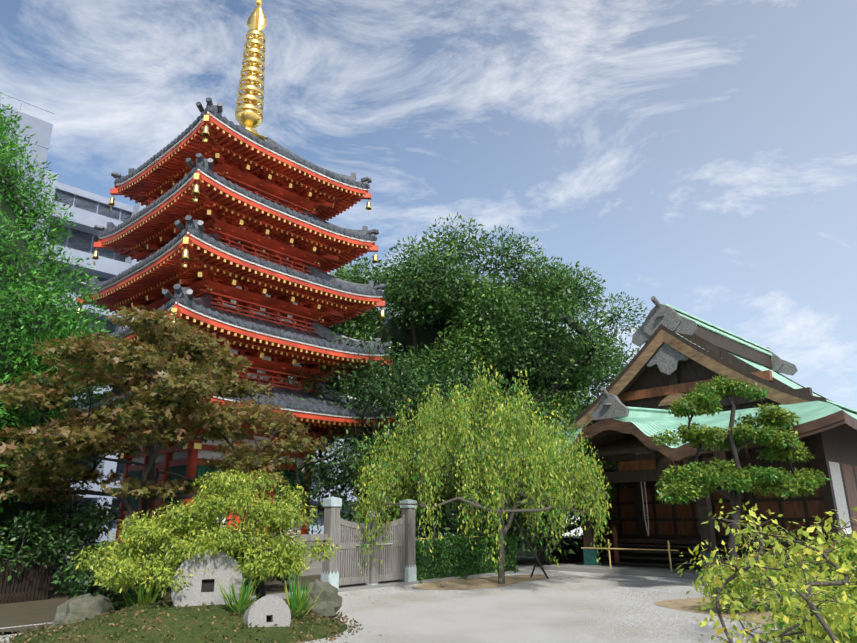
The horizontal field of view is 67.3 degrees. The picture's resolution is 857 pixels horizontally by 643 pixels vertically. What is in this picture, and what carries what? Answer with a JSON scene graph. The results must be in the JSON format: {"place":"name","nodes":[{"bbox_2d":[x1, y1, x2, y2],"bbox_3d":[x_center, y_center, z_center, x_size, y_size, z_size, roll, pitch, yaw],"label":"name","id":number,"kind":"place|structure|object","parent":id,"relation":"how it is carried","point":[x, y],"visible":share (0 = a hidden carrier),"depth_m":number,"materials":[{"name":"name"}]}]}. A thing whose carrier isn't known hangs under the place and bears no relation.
{"place":"outdoors","nodes":[
{"label":"outdoors","id":0,"kind":"place"},
{"bbox_2d":[0,305,332,595],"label":"maple","id":1,"kind":"object","parent":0,"point":[187,393],"depth_m":14.63,"materials":[{"name":"brown plant"}]},
{"bbox_2d":[0,518,849,642],"bbox_3d":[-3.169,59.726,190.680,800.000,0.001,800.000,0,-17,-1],"label":"ground","id":2,"kind":"structure","parent":0,"point":[616,608],"depth_m":11.69,"materials":[{"name":"grey concrete"}]},
{"bbox_2d":[0,92,117,579],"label":"tree","id":3,"kind":"object","parent":2,"relation":"on","point":[37,250],"depth_m":17.33,"materials":[{"name":"green plant"}]},
{"bbox_2d":[50,541,168,610],"bbox_3d":[-6.171,4.947,12.328,2.480,1.462,1.827,-9,-19,26],"label":"bush","id":4,"kind":"object","parent":2,"relation":"on","point":[84,582],"depth_m":12.01,"materials":[{"name":"green plant"}]},
{"bbox_2d":[0,598,291,634],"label":"bed","id":5,"kind":"object","parent":2,"relation":"on","point":[9,630],"depth_m":10.46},
{"bbox_2d":[9,601,347,642],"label":"mound","id":6,"kind":"object","parent":2,"relation":"on","point":[178,633],"visible":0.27,"depth_m":9.48,"materials":[{"name":"green plant"}]},
{"bbox_2d":[0,599,362,642],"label":"fallen leaves","id":7,"kind":"object","parent":2,"relation":"on","point":[187,629],"visible":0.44,"depth_m":9.70,"materials":[{"name":"plant"}]},
{"bbox_2d":[51,550,342,626],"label":"stones","id":8,"kind":"object","parent":7,"relation":"on","point":[269,611],"visible":0.69,"depth_m":10.53,"materials":[{"name":"stone"}]},
{"bbox_2d":[70,468,340,599],"bbox_3d":[-3.806,3.726,11.302,4.399,2.313,2.656,0,-17,-1],"label":"mound shrub","id":9,"kind":"object","parent":7,"relation":"on","point":[277,521],"depth_m":10.97,"materials":[{"name":"green plant"}]},
{"bbox_2d":[121,569,323,617],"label":"strap plants","id":10,"kind":"object","parent":7,"relation":"on","point":[297,601],"visible":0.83,"depth_m":10.21,"materials":[{"name":"green plant"}]},
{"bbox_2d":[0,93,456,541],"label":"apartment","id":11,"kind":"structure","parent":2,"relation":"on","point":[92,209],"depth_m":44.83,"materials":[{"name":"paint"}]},
{"bbox_2d":[0,551,535,626],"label":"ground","id":12,"kind":"structure","parent":2,"relation":"on","point":[28,612],"depth_m":14.41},
{"bbox_2d":[0,559,56,603],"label":"bamboo fence","id":13,"kind":"object","parent":12,"relation":"on","point":[18,591],"visible":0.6,"depth_m":13.95,"materials":[{"name":"brown wood"}]},
{"bbox_2d":[0,501,124,595],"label":"bush","id":14,"kind":"object","parent":12,"relation":"on","point":[61,546],"depth_m":14.59,"materials":[{"name":"green plant"}]},
{"bbox_2d":[21,478,119,581],"bbox_3d":[-11.660,6.029,19.032,4.431,3.070,3.930,0,-17,-1],"label":"bush","id":15,"kind":"object","parent":12,"relation":"on","point":[53,505],"depth_m":18.61,"materials":[{"name":"green plant"}]},
{"bbox_2d":[122,515,240,577],"bbox_3d":[-5.203,4.899,13.342,2.717,1.839,2.052,0,-17,-1],"label":"bush","id":16,"kind":"object","parent":12,"relation":"on","point":[226,520],"visible":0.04,"depth_m":13.39,"materials":[{"name":"green plant"}]},
{"bbox_2d":[40,0,398,582],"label":"pagoda","id":17,"kind":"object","parent":12,"relation":"on","point":[229,233],"visible":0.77,"depth_m":23.57,"materials":[{"name":"paint"}]},
{"bbox_2d":[226,527,301,583],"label":"bush","id":18,"kind":"object","parent":12,"relation":"on","point":[285,578],"depth_m":15.54,"materials":[{"name":"green plant"}]},
{"bbox_2d":[270,320,472,566],"bbox_3d":[-2.268,4.564,24.638,8.498,9.008,8.163,0,-17,-1],"label":"dark tree","id":19,"kind":"object","parent":12,"relation":"on","point":[380,379],"depth_m":23.11,"materials":[{"name":"green plant"}]},
{"bbox_2d":[319,421,495,555],"bbox_3d":[-0.583,5.665,21.506,6.201,5.071,6.326,0,-17,-1],"label":"dark tree","id":20,"kind":"object","parent":12,"relation":"on","point":[446,509],"depth_m":20.57,"materials":[{"name":"green plant"}]},
{"bbox_2d":[372,360,563,536],"bbox_3d":[1.440,5.532,25.655,8.001,7.697,7.353,0,-17,-1],"label":"dark tree","id":21,"kind":"object","parent":12,"relation":"on","point":[473,378],"depth_m":24.84,"materials":[{"name":"green plant"}]},
{"bbox_2d":[233,496,514,600],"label":"gate","id":22,"kind":"structure","parent":2,"relation":"on","point":[396,554],"depth_m":16.26,"materials":[{"name":"grey wood"}]},
{"bbox_2d":[390,531,519,582],"bbox_3d":[0.867,6.983,19.298,1.574,1.384,4.759,-16,-23,41],"label":"hedge","id":23,"kind":"object","parent":2,"relation":"on","point":[461,541],"depth_m":18.63,"materials":[{"name":"green plant"}]},
{"bbox_2d":[412,575,545,589],"bbox_3d":[1.498,7.106,17.626,2.196,0.001,5.139,-12,-20,34],"label":"soil bed","id":24,"kind":"object","parent":2,"relation":"on","point":[489,582],"visible":0.81,"depth_m":17.21,"materials":[{"name":"brown soil"}]},
{"bbox_2d":[351,357,611,583],"bbox_3d":[1.414,4.181,17.980,7.233,5.827,7.516,0,-17,-1],"label":"weeping tree foliage","id":25,"kind":"object","parent":2,"relation":"on","point":[464,434],"depth_m":16.32,"materials":[{"name":"green plant"}]},
{"bbox_2d":[504,501,548,578],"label":"stakes","id":26,"kind":"object","parent":2,"relation":"on","point":[534,554],"visible":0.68,"depth_m":18.04,"materials":[{"name":"brown wood"}]},
{"bbox_2d":[468,402,627,565],"bbox_3d":[4.209,5.931,23.545,5.935,5.670,6.392,0,-17,-1],"label":"dark tree","id":27,"kind":"object","parent":2,"relation":"on","point":[514,530],"depth_m":22.51,"materials":[{"name":"green plant"}]},
{"bbox_2d":[344,575,799,642],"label":"fallen leaves","id":28,"kind":"object","parent":2,"relation":"on","point":[506,591],"visible":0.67,"depth_m":15.37,"materials":[{"name":"yellow"}]},
{"bbox_2d":[459,296,856,579],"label":"hall","id":29,"kind":"structure","parent":2,"relation":"on","point":[625,415],"depth_m":21.51,"materials":[{"name":"brown wood"}]},
{"bbox_2d":[654,596,850,629],"bbox_3d":[8.036,5.139,11.295,7.056,0.001,5.768,0,-17,-1],"label":"bed","id":30,"kind":"object","parent":2,"relation":"on","point":[685,604],"visible":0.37,"depth_m":12.17,"materials":[{"name":"soil"}]},
{"bbox_2d":[695,549,820,613],"bbox_3d":[6.047,4.787,11.982,2.289,1.144,1.862,0,-17,-1],"label":"bush","id":31,"kind":"object","parent":30,"relation":"on","point":[750,589],"depth_m":11.57,"materials":[{"name":"green plant"}]},
{"bbox_2d":[801,531,856,598],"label":"bush","id":32,"kind":"object","parent":30,"relation":"on","point":[842,559],"depth_m":9.74,"materials":[{"name":"green plant"}]},
{"bbox_2d":[0,0,856,517],"label":"sky","id":33,"kind":"structure","parent":0,"point":[699,157],"materials":[{"name":"blue"}]},
{"bbox_2d":[417,536,488,539],"bbox_3d":[0.940,6.509,19.403,0.040,0.035,4.600,-16,-23,42],"label":"fence rail","id":34,"kind":"object","parent":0,"point":[456,537],"depth_m":19.11,"materials":[{"name":"brown wood"}]},
{"bbox_2d":[326,212,650,441],"bbox_3d":[1.645,3.385,33.851,22.513,16.568,12.076,0,-17,-1],"label":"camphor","id":35,"kind":"object","parent":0,"point":[513,304],"depth_m":31.66,"materials":[{"name":"green plant"}]},
{"bbox_2d":[330,370,377,391],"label":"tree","id":36,"kind":"object","parent":35,"relation":"attached to","point":[342,382],"visible":0.02,"depth_m":32.29,"materials":[{"name":"green plant"}]},
{"bbox_2d":[374,311,474,382],"bbox_3d":[-0.163,1.782,35.614,6.169,5.512,5.335,0,-17,-1],"label":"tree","id":37,"kind":"object","parent":35,"relation":"attached to","point":[424,336],"visible":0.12,"depth_m":33.58,"materials":[{"name":"black"}]},
{"bbox_2d":[352,371,587,472],"bbox_3d":[2.590,5.600,34.504,13.365,6.231,5.335,0,-17,-1],"label":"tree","id":38,"kind":"object","parent":35,"relation":"attached to","point":[359,438],"depth_m":33.27,"materials":[{"name":"green plant"}]},
{"bbox_2d":[496,322,590,397],"bbox_3d":[6.014,2.447,35.524,5.346,5.032,5.335,0,-17,-1],"label":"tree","id":39,"kind":"object","parent":35,"relation":"attached to","point":[548,345],"visible":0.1,"depth_m":33.51,"materials":[{"name":"black"}]},
{"bbox_2d":[651,375,830,562],"bbox_3d":[7.499,3.791,15.542,4.501,5.096,2.291,0,-17,-1],"label":"cloud tree","id":40,"kind":"object","parent":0,"point":[676,488],"depth_m":15.62,"materials":[{"name":"green plant"}]},
{"bbox_2d":[676,499,856,642],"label":"shrub","id":41,"kind":"object","parent":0,"point":[844,568],"depth_m":4.44,"materials":[{"name":"green plant"}]},
{"bbox_2d":[704,522,839,637],"bbox_3d":[4.803,3.599,8.895,1.970,1.607,1.978,0,-17,-1],"label":"bush","id":42,"kind":"object","parent":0,"point":[747,559],"depth_m":8.89,"materials":[{"name":"green plant"}]},
{"bbox_2d":[746,572,856,642],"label":"shrub","id":43,"kind":"object","parent":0,"point":[842,638],"depth_m":6.01,"materials":[{"name":"green plant"}]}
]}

